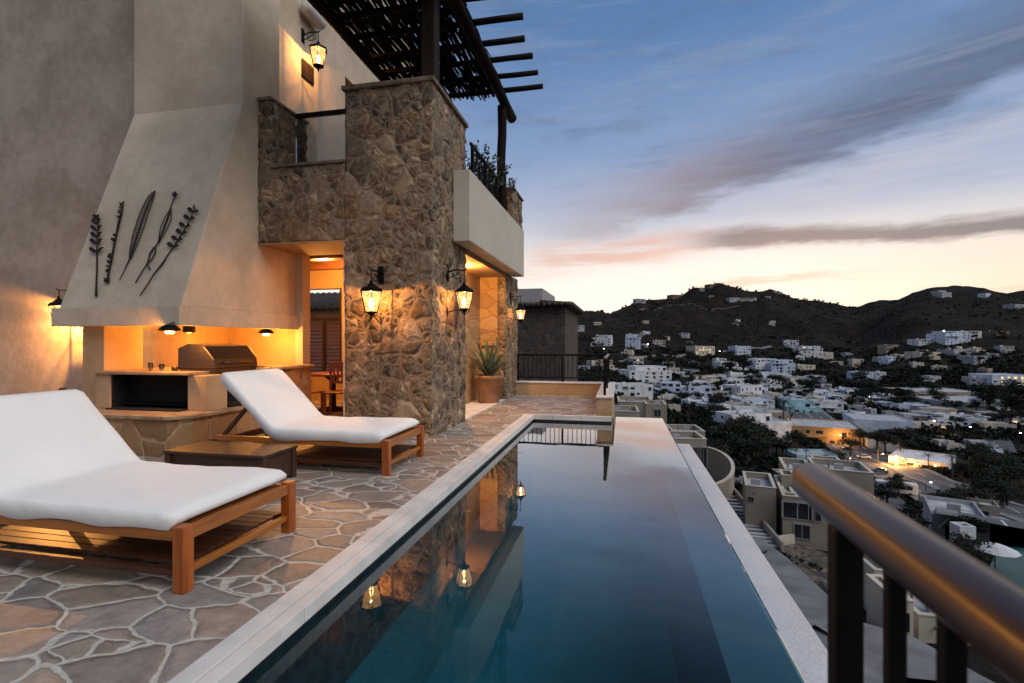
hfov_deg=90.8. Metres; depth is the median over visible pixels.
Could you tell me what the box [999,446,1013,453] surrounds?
palm tree
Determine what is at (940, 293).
house
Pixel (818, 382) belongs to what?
tree
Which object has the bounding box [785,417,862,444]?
hall
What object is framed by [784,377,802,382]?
house
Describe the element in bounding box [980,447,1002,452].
house
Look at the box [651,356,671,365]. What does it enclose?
tree
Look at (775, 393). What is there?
house
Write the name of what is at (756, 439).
tree
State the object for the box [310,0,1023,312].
sky
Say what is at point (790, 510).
window
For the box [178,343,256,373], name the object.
barbecue grill
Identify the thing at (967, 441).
house
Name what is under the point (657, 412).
window
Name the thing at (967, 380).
house
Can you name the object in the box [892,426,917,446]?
tree
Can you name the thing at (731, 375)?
house
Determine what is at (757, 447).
tree
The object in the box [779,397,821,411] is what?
house
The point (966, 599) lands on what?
balcony railing
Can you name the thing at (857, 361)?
house
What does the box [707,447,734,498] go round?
curved wall
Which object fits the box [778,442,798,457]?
tree
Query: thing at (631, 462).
pool water
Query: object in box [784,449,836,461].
house
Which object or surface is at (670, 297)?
house
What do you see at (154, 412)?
kitchen counter
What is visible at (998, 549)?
parasol
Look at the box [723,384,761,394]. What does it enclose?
house
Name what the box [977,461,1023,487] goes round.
tree
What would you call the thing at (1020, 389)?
tree
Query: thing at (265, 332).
wall downlight
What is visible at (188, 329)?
wall downlight
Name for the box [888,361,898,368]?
tree
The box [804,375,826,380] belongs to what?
house
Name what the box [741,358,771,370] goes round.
house
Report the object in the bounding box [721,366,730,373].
tree
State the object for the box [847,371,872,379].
house
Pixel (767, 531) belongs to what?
garden stair
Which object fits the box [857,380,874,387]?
tree
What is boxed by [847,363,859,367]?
house
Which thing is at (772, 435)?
tree
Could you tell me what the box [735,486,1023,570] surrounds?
slope bushes
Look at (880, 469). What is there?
parked car
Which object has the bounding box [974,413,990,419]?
house
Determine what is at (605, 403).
parapet
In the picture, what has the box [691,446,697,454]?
window
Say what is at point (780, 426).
house
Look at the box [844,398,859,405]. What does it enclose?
tree
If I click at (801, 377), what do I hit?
house
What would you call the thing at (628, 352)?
house
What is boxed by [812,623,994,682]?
street
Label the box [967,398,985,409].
tree
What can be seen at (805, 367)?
house
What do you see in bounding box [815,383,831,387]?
house
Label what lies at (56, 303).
wall lantern
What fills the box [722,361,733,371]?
tree
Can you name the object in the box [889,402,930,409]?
house
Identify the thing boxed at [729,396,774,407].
house
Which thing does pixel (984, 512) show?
window
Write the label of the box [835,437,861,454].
tree
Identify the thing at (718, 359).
house
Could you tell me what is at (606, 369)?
metal railing
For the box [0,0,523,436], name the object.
villa
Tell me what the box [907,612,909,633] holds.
window
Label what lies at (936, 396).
tree
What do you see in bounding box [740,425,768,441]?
tree
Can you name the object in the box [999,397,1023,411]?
tree
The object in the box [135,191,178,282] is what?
wall sculpture
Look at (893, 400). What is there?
tree
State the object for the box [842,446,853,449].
parked car
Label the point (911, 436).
tree
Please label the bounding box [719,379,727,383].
tree
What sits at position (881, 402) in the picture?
house
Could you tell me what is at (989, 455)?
tree
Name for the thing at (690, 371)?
house
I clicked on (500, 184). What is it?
balcony shrub
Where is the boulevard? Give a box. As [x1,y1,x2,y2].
[791,412,1023,528]
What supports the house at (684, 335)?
on the terrain at (723, 327)
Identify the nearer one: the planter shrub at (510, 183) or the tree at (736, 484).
the planter shrub at (510, 183)
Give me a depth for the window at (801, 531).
48.43 m
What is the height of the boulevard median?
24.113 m
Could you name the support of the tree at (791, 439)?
on the terrain at (723, 327)
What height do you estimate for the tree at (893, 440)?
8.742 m
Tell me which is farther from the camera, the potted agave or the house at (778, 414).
the house at (778, 414)
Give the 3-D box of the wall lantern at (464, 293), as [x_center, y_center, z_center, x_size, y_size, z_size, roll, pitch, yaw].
[-0.823,-0.808,7.973,0.455,0.823,0.269,0,0,12]
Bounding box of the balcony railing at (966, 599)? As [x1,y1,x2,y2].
[791,462,1023,682]
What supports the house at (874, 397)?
on the terrain at (723, 327)
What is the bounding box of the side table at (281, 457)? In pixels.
[163,441,297,477]
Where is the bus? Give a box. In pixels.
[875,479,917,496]
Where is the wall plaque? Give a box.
[301,58,313,84]
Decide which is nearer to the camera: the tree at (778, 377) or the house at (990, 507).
the house at (990, 507)
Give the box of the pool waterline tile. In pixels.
[238,417,615,682]
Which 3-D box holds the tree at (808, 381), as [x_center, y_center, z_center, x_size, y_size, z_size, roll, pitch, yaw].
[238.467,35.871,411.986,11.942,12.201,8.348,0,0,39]
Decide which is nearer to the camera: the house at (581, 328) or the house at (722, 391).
the house at (722, 391)
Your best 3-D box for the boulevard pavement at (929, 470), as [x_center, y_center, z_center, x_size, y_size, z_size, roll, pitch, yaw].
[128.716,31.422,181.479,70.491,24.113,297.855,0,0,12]
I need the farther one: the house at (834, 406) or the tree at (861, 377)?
the tree at (861, 377)
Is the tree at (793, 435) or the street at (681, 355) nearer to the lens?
the tree at (793, 435)
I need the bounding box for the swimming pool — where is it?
[990,540,1023,587]
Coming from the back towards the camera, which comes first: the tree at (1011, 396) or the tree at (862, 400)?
the tree at (862, 400)
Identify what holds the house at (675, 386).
on the terrain at (723, 327)
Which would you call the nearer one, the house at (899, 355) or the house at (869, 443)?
the house at (869, 443)
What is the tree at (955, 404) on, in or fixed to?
on the terrain at (723, 327)
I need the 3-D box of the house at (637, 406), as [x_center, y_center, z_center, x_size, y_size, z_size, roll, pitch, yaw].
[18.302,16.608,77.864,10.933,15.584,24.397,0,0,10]
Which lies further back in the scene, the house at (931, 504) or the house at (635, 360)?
the house at (635, 360)
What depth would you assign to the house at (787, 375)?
485.91 m
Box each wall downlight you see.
[158,322,180,333]
[182,326,195,332]
[258,329,273,335]
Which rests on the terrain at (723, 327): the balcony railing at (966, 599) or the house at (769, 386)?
the house at (769, 386)
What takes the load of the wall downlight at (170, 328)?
attached to the villa
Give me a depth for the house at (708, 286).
1074.76 m
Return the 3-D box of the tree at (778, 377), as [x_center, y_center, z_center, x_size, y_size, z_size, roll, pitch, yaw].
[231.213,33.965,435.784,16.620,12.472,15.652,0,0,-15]
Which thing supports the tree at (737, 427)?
on the terrain at (723, 327)
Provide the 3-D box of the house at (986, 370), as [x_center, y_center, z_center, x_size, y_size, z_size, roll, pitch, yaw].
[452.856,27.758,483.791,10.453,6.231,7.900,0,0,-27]
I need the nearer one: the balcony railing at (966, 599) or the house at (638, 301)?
the balcony railing at (966, 599)
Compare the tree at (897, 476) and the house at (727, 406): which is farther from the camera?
the house at (727, 406)
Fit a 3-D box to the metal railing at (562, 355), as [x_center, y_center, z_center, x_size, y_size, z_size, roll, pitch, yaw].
[1.287,0.688,13.226,2.345,0.725,0.065,0,0,12]
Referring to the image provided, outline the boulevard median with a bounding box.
[804,412,1023,521]
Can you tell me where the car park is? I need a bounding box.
[931,430,1017,453]
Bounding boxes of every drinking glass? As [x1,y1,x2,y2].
[148,362,152,370]
[159,364,164,370]
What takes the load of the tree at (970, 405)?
on the terrain at (723, 327)
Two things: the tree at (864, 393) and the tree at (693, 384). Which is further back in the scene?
the tree at (864, 393)
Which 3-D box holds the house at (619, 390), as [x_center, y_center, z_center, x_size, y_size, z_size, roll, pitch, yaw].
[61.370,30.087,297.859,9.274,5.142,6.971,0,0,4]
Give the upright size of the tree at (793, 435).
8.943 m
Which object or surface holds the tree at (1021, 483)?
on the terrain at (723, 327)
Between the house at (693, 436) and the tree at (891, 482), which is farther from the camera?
the tree at (891, 482)
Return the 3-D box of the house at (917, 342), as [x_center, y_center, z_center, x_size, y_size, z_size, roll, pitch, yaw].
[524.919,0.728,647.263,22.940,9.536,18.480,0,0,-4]
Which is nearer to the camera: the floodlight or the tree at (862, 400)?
the floodlight
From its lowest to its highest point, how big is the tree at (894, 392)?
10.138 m
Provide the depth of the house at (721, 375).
459.91 m
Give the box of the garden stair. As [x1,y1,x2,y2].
[726,487,784,552]
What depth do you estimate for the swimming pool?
43.65 m
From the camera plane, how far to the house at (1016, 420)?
273.18 m
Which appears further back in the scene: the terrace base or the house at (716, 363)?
the house at (716, 363)
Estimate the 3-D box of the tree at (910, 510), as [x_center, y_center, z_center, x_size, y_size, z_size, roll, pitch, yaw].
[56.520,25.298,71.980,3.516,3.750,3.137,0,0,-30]
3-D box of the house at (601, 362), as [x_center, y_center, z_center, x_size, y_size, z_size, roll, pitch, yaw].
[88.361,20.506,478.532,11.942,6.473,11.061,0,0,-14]
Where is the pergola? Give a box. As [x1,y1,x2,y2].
[306,0,542,209]
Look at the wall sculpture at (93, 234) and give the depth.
7.25 m
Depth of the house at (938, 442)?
218.71 m
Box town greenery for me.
[578,346,1023,479]
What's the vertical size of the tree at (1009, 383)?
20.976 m
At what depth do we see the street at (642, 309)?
982.11 m
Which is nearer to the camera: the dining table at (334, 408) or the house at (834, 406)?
the dining table at (334, 408)
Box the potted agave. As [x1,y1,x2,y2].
[468,338,522,402]
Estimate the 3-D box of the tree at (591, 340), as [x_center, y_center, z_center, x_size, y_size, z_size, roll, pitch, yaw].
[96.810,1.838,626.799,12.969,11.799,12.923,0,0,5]
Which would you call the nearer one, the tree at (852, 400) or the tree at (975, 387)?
the tree at (975, 387)
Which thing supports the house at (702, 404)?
on the terrain at (723, 327)
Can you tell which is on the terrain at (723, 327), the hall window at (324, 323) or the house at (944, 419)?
the house at (944, 419)
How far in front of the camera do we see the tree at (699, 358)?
536.03 m
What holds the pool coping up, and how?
on the terrace floor
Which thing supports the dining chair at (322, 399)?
on the terrace floor
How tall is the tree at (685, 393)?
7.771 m
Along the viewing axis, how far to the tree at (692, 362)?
511.23 m
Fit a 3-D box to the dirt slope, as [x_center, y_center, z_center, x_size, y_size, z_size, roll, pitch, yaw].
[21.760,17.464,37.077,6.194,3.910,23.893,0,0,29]
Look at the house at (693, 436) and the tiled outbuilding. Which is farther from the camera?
the house at (693, 436)
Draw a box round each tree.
[585,338,594,346]
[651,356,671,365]
[664,360,674,369]
[672,397,678,403]
[674,375,691,384]
[675,391,690,397]
[677,392,690,398]
[684,350,693,359]
[685,354,695,360]
[685,383,701,389]
[687,374,695,383]
[689,361,701,368]
[690,363,704,371]
[691,406,703,412]
[693,391,703,397]
[696,357,707,365]
[696,372,705,378]
[702,403,724,417]
[703,364,726,374]
[707,393,720,400]
[707,434,753,452]
[708,398,722,403]
[708,445,730,454]
[716,415,752,433]
[718,419,748,447]
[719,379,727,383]
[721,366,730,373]
[722,350,736,360]
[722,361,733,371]
[724,431,762,457]
[726,413,758,428]
[726,433,761,452]
[731,433,762,460]
[732,355,752,374]
[734,480,742,496]
[737,482,742,495]
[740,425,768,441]
[751,438,771,455]
[752,373,762,380]
[752,423,777,438]
[759,436,776,454]
[769,374,790,383]
[772,395,795,419]
[773,436,793,456]
[774,437,788,453]
[776,387,786,391]
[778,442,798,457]
[781,404,796,420]
[781,432,805,448]
[782,383,791,388]
[783,430,808,448]
[795,378,816,388]
[796,378,811,388]
[808,374,823,379]
[812,379,821,387]
[825,374,839,385]
[828,446,847,457]
[831,378,848,385]
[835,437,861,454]
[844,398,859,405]
[848,427,868,446]
[851,369,870,380]
[852,375,867,380]
[852,388,869,392]
[855,398,865,404]
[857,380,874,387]
[857,389,873,397]
[862,430,896,450]
[873,387,885,396]
[873,445,884,462]
[874,485,899,502]
[875,433,902,453]
[882,388,892,395]
[883,478,903,497]
[885,427,913,439]
[887,472,902,479]
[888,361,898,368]
[889,397,901,402]
[890,389,904,396]
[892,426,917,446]
[893,444,905,465]
[894,428,926,448]
[894,480,912,496]
[895,504,919,518]
[898,388,914,399]
[898,396,908,401]
[899,438,921,449]
[902,499,922,519]
[904,394,922,401]
[911,514,932,528]
[919,358,929,366]
[922,487,960,498]
[923,351,932,356]
[923,452,933,469]
[924,380,943,389]
[926,388,947,395]
[931,394,949,399]
[936,353,947,360]
[941,452,960,479]
[943,400,963,408]
[947,534,968,547]
[948,483,999,499]
[948,530,994,560]
[949,416,967,427]
[949,462,975,480]
[950,491,980,506]
[950,513,990,533]
[954,366,969,371]
[963,441,997,456]
[963,545,994,563]
[966,403,978,409]
[966,452,990,471]
[967,382,1007,409]
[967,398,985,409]
[969,479,999,498]
[970,460,997,471]
[974,391,997,409]
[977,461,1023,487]
[985,383,1004,390]
[985,453,1008,458]
[986,412,1006,420]
[986,453,1022,482]
[987,405,1006,413]
[988,479,1023,504]
[989,487,1013,505]
[991,489,1017,507]
[993,397,1020,410]
[995,390,1023,406]
[996,335,1009,342]
[997,383,1023,395]
[997,462,1023,486]
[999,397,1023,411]
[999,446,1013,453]
[1000,378,1023,389]
[1000,408,1023,423]
[1010,403,1023,411]
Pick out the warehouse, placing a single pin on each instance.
(869, 422)
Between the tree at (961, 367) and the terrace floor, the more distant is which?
the tree at (961, 367)
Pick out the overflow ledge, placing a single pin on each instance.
(805, 645)
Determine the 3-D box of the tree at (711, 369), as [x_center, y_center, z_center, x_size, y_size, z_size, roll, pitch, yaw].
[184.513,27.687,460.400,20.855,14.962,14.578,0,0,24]
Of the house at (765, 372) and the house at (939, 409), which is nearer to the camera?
the house at (939, 409)
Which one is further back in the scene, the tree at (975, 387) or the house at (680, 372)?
the house at (680, 372)
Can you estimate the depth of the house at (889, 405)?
331.23 m
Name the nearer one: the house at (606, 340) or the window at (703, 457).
the window at (703, 457)
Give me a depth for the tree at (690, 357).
560.62 m
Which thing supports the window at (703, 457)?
in the house at (693, 436)
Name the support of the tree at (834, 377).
on the terrain at (723, 327)
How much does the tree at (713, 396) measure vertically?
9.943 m
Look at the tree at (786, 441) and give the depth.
163.70 m
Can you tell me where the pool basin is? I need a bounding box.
[345,502,677,682]
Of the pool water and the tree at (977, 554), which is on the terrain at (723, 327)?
the tree at (977, 554)
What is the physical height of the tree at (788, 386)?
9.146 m
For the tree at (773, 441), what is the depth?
160.10 m
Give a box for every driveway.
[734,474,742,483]
[754,540,882,682]
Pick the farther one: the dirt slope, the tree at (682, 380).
the tree at (682, 380)
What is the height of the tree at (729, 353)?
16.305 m
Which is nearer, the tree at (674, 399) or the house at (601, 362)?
the tree at (674, 399)
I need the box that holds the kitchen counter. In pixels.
[93,364,314,457]
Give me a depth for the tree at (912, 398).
334.99 m
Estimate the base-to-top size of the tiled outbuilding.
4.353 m
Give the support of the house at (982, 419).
on the terrain at (723, 327)
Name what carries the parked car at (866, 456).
on the boulevard
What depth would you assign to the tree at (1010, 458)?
155.22 m
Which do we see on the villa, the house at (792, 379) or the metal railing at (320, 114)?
the metal railing at (320, 114)
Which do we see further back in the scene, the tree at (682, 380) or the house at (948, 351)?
the house at (948, 351)
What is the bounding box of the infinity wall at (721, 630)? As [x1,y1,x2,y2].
[649,509,801,682]
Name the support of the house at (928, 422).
on the terrain at (723, 327)
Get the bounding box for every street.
[591,346,771,365]
[639,303,738,310]
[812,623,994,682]
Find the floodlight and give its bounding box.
[301,0,326,29]
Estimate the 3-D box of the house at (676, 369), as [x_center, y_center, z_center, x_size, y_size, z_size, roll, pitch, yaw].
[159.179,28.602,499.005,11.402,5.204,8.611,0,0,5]
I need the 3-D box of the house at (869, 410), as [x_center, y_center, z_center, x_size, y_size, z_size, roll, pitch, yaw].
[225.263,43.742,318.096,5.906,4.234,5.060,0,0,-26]
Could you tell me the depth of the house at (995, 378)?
409.86 m
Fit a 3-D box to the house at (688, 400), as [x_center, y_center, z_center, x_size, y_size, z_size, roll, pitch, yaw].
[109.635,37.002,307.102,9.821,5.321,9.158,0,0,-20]
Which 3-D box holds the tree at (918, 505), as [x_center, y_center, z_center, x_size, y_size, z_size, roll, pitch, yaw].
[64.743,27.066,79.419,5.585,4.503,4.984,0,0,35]
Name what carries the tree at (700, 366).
on the terrain at (723, 327)
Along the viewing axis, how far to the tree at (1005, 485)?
107.95 m
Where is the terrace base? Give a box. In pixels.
[611,402,614,420]
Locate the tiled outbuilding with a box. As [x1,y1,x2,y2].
[310,292,339,369]
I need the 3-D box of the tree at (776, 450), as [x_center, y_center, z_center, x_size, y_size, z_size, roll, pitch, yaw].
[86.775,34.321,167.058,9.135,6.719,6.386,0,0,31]
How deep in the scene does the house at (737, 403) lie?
299.56 m
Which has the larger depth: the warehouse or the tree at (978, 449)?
the warehouse
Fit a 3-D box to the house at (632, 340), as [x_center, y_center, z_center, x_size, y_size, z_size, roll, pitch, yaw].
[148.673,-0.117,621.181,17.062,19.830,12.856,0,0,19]
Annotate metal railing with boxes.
[295,109,344,162]
[517,354,606,381]
[603,354,609,394]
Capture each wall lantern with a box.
[48,288,66,326]
[301,28,326,71]
[360,266,383,321]
[446,264,473,315]
[510,292,525,323]
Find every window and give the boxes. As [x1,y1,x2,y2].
[310,288,341,371]
[654,409,660,416]
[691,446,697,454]
[697,446,701,458]
[700,446,706,468]
[748,496,753,501]
[782,500,813,521]
[793,523,810,539]
[808,505,821,522]
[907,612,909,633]
[943,524,948,539]
[981,510,989,515]
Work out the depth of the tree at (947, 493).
91.96 m
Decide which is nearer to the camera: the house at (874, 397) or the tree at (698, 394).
the tree at (698, 394)
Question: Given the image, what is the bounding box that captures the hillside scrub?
[578,282,1023,399]
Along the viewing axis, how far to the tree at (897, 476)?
119.46 m
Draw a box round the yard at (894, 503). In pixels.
[874,482,922,516]
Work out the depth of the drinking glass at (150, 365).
6.92 m
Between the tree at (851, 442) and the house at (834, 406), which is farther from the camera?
the house at (834, 406)
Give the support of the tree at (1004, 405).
on the terrain at (723, 327)
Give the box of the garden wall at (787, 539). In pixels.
[769,534,794,545]
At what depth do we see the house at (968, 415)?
289.61 m
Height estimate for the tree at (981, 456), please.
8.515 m
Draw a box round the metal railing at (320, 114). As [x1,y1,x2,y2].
[295,109,344,162]
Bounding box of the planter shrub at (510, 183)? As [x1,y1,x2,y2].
[507,178,516,186]
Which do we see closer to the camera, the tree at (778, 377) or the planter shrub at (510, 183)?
the planter shrub at (510, 183)
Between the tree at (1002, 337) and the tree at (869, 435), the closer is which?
the tree at (869, 435)
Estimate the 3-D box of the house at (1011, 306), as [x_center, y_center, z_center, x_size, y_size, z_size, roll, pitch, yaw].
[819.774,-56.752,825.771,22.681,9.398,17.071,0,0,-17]
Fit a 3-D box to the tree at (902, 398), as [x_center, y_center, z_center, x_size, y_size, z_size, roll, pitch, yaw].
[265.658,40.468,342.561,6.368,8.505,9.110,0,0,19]
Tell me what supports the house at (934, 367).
on the terrain at (723, 327)
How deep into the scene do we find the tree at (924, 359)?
521.97 m
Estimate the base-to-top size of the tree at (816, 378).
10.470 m
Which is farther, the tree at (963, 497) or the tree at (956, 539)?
the tree at (963, 497)
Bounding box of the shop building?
[888,448,955,468]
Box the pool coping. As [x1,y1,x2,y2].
[167,414,610,682]
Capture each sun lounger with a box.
[0,388,295,594]
[209,367,423,475]
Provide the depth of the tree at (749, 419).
167.15 m
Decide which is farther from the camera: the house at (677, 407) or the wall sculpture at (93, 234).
the house at (677, 407)
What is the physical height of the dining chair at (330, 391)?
1.001 m
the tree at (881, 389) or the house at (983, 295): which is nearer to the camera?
the tree at (881, 389)
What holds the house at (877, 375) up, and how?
on the terrain at (723, 327)
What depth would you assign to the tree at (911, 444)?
194.57 m
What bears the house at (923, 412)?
on the terrain at (723, 327)
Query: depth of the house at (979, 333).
636.96 m
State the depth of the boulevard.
154.68 m
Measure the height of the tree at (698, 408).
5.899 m
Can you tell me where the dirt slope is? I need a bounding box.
[784,544,826,593]
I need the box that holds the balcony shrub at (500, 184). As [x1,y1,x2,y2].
[465,140,511,194]
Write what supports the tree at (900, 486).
on the terrain at (723, 327)
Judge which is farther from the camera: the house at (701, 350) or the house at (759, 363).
the house at (701, 350)
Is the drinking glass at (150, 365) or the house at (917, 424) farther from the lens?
the house at (917, 424)
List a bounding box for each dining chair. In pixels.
[311,390,324,414]
[323,362,342,415]
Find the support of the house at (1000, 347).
on the terrain at (723, 327)
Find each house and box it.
[518,288,583,380]
[578,325,584,331]
[578,365,589,370]
[586,360,597,364]
[591,334,612,345]
[597,360,612,365]
[614,389,624,395]
[615,382,652,398]
[615,396,666,423]
[618,365,671,383]
[621,349,633,355]
[625,333,639,349]
[628,357,643,364]
[633,299,644,303]
[653,339,664,346]
[659,380,687,392]
[660,392,675,399]
[666,424,706,469]
[667,295,681,299]
[668,368,679,370]
[668,404,680,411]
[672,370,684,375]
[678,333,689,337]
[681,398,701,404]
[682,369,698,373]
[682,384,711,398]
[686,345,714,355]
[694,374,716,379]
[695,380,712,382]
[695,402,718,408]
[705,284,716,288]
[705,379,723,381]
[711,374,725,377]
[712,358,726,360]
[712,361,738,369]
[713,390,728,394]
[714,410,790,441]
[720,403,739,409]
[721,378,743,383]
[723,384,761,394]
[724,371,742,376]
[725,298,756,302]
[725,400,743,405]
[727,374,746,377]
[728,345,750,355]
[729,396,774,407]
[731,405,763,411]
[734,392,755,396]
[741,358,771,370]
[742,455,874,550]
[753,374,776,382]
[756,394,774,398]
[758,371,772,373]
[763,391,781,396]
[764,409,789,419]
[767,359,794,373]
[767,385,780,389]
[771,468,778,479]
[773,373,791,377]
[774,387,795,392]
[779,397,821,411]
[783,340,798,347]
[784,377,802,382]
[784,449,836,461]
[787,394,802,397]
[792,376,808,378]
[793,345,822,357]
[795,355,804,359]
[795,364,814,370]
[802,388,826,394]
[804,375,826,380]
[806,394,824,399]
[810,399,843,412]
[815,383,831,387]
[821,393,843,399]
[823,352,832,358]
[834,386,848,388]
[835,393,850,398]
[837,389,853,393]
[840,352,852,356]
[841,409,864,415]
[847,358,863,363]
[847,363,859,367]
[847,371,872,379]
[847,403,865,410]
[863,407,876,413]
[863,437,899,451]
[864,554,968,644]
[867,395,888,398]
[872,357,880,361]
[873,371,885,379]
[874,401,889,404]
[877,344,898,354]
[878,355,895,364]
[881,404,894,410]
[881,410,895,414]
[883,387,978,395]
[889,354,903,358]
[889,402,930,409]
[894,412,928,420]
[903,395,1002,410]
[904,351,941,359]
[907,338,932,345]
[908,410,937,414]
[908,419,920,428]
[909,361,923,367]
[916,405,956,413]
[918,491,999,516]
[921,375,940,381]
[921,420,949,429]
[923,495,989,541]
[924,414,977,427]
[926,330,970,344]
[930,290,951,297]
[930,412,961,414]
[931,365,946,369]
[932,439,946,445]
[937,348,970,355]
[941,440,965,450]
[949,522,975,542]
[954,412,979,417]
[957,355,986,364]
[961,330,981,338]
[961,376,986,385]
[963,439,994,446]
[966,410,999,416]
[968,347,985,352]
[968,373,1023,386]
[970,417,986,420]
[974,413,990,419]
[975,420,1016,430]
[977,293,990,297]
[977,367,991,372]
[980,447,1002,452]
[981,353,998,357]
[982,330,1009,335]
[994,345,1014,351]
[996,414,1023,424]
[1001,350,1014,352]
[1002,304,1023,308]
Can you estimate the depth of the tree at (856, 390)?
375.78 m
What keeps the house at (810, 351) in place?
on the terrain at (723, 327)
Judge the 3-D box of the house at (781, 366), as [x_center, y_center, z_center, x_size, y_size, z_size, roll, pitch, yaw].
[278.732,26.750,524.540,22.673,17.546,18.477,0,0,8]
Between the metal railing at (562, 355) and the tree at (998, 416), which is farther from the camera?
the tree at (998, 416)
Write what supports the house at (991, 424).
on the terrain at (723, 327)
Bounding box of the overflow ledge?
[677,444,826,682]
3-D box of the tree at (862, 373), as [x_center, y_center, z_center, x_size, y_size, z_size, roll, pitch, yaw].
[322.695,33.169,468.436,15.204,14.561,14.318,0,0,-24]
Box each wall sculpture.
[89,214,103,296]
[103,201,123,283]
[119,191,155,279]
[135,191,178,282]
[140,205,198,295]
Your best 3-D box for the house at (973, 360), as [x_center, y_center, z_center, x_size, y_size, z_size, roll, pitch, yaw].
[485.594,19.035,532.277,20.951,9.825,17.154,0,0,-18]
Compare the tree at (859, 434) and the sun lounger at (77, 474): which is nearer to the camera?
the sun lounger at (77, 474)
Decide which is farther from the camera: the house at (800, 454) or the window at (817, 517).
the house at (800, 454)
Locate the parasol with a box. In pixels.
[973,542,1021,567]
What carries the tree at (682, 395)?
on the terrain at (723, 327)
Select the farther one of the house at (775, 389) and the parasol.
the house at (775, 389)
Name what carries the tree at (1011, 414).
on the terrain at (723, 327)
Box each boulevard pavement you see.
[788,411,958,515]
[822,410,1023,506]
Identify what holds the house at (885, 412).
on the terrain at (723, 327)
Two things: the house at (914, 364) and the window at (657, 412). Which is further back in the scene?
the house at (914, 364)
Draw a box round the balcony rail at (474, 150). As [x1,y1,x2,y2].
[469,142,500,202]
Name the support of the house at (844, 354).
on the terrain at (723, 327)
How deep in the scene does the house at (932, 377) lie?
450.13 m
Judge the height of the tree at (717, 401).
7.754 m
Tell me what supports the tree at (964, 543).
on the terrain at (723, 327)
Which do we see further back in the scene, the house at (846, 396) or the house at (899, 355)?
the house at (899, 355)
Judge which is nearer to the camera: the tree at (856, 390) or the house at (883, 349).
the tree at (856, 390)
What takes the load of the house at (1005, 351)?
on the terrain at (723, 327)
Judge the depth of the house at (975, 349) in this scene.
577.98 m
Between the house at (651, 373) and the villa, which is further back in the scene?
the house at (651, 373)
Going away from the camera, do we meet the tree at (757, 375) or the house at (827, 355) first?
the tree at (757, 375)
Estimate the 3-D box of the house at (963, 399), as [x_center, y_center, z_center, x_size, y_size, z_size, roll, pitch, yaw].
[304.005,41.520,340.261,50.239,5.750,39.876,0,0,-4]
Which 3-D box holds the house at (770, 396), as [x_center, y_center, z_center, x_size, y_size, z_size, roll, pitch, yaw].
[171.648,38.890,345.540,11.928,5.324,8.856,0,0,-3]
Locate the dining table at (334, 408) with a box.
[311,371,342,411]
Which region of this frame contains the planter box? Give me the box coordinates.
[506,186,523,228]
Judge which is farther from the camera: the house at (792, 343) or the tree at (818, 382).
the house at (792, 343)
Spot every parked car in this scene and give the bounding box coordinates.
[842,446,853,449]
[857,454,870,458]
[871,467,888,472]
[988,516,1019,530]
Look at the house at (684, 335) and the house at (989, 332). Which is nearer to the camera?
the house at (989, 332)
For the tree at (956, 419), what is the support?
on the terrain at (723, 327)
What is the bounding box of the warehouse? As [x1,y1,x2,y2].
[843,413,913,440]
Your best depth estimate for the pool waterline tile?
3.38 m
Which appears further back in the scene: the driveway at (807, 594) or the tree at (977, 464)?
the tree at (977, 464)
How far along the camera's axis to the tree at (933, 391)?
362.41 m
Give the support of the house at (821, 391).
on the terrain at (723, 327)
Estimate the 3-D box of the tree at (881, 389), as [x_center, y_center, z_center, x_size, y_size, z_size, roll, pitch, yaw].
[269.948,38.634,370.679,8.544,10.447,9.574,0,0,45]
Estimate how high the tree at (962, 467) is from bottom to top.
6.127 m
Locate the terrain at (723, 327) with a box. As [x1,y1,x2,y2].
[578,283,1023,682]
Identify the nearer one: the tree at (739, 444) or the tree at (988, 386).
the tree at (739, 444)
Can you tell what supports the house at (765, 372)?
on the terrain at (723, 327)
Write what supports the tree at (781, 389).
on the terrain at (723, 327)
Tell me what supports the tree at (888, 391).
on the terrain at (723, 327)
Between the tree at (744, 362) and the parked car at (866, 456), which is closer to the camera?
the parked car at (866, 456)
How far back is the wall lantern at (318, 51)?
9.60 m
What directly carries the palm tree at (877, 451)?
on the terrain at (723, 327)
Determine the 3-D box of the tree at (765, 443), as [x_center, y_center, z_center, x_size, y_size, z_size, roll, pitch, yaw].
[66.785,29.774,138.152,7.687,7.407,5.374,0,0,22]
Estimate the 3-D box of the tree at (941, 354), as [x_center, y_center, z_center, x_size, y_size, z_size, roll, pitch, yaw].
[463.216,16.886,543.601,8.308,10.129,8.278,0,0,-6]
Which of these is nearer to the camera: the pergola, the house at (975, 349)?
the pergola
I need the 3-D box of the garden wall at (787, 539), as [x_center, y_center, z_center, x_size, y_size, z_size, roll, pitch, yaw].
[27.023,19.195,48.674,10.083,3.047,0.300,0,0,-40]
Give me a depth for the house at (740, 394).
343.90 m
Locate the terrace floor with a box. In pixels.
[0,395,596,682]
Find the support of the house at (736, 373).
on the terrain at (723, 327)
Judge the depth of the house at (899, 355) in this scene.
580.81 m
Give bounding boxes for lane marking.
[797,413,1007,525]
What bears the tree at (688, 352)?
on the terrain at (723, 327)
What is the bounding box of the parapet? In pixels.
[516,380,614,419]

